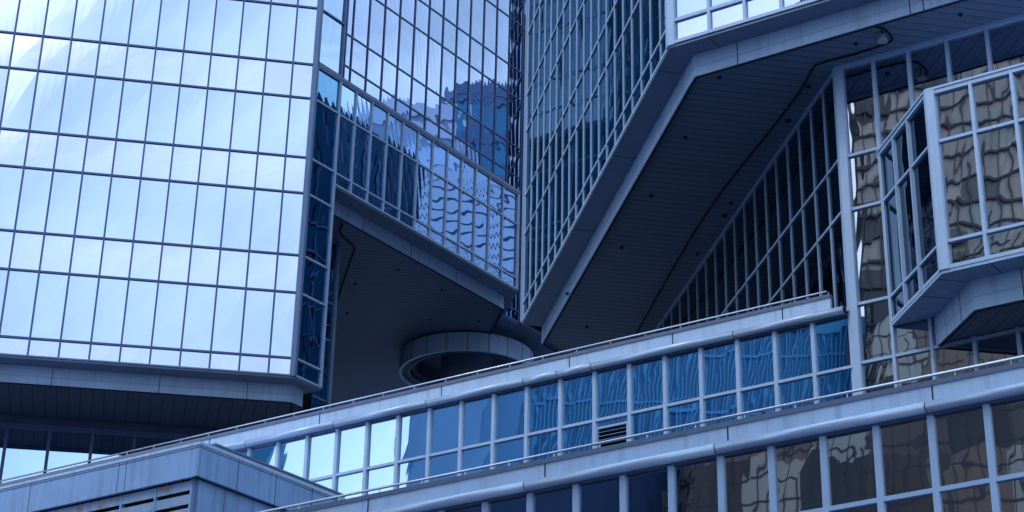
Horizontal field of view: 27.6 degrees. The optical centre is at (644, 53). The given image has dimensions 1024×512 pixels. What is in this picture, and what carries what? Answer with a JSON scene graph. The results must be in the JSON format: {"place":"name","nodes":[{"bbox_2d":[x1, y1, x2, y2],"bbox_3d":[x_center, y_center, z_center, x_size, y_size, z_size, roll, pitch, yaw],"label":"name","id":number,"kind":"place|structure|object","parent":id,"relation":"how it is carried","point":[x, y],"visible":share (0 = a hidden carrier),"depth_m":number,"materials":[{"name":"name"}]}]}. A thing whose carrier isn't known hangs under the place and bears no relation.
{"place":"outdoors","nodes":[
{"label":"outdoors","id":0,"kind":"place"},
{"label":"ground","id":1,"kind":"structure","parent":0,"visible":0},
{"bbox_2d":[0,291,1023,511],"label":"podium","id":2,"kind":"object","parent":1,"relation":"on","point":[764,410],"visible":0.93,"depth_m":41.44,"materials":[{"name":"blue glass"}]},
{"bbox_2d":[0,441,345,511],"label":"plant housing","id":3,"kind":"object","parent":2,"relation":"on","point":[199,476],"visible":0.9,"depth_m":50.93,"materials":[{"name":"silver metal"}]},
{"bbox_2d":[0,0,559,482],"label":"glass tower","id":4,"kind":"structure","parent":2,"relation":"on","point":[188,188],"depth_m":76.03,"materials":[{"name":"blue glass"}]},
{"bbox_2d":[337,223,354,303],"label":"cable","id":5,"kind":"object","parent":4,"relation":"attached to","point":[349,262],"visible":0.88,"depth_m":82.04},
{"bbox_2d":[399,332,532,387],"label":"round column","id":6,"kind":"structure","parent":4,"relation":"attached to","point":[460,353],"depth_m":89.65,"materials":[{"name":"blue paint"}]},
{"bbox_2d":[520,0,1023,395],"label":"glass tower","id":7,"kind":"structure","parent":2,"relation":"on","point":[878,192],"depth_m":52.53,"materials":[{"name":"blue glass"}]},
{"bbox_2d":[633,26,892,338],"bbox_3d":[2.235,4.486,59.472,1.374,0.048,22.152,8,-30,-16],"label":"cable","id":8,"kind":"object","parent":7,"relation":"attached to","point":[789,105],"visible":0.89,"depth_m":55.69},
{"bbox_2d":[878,30,887,43],"bbox_3d":[5.775,-0.409,50.451,0.260,0.300,0.253,-1,-29,0],"label":"lamp","id":9,"kind":"object","parent":7,"relation":"hanging from","point":[882,39],"visible":1,"depth_m":50.37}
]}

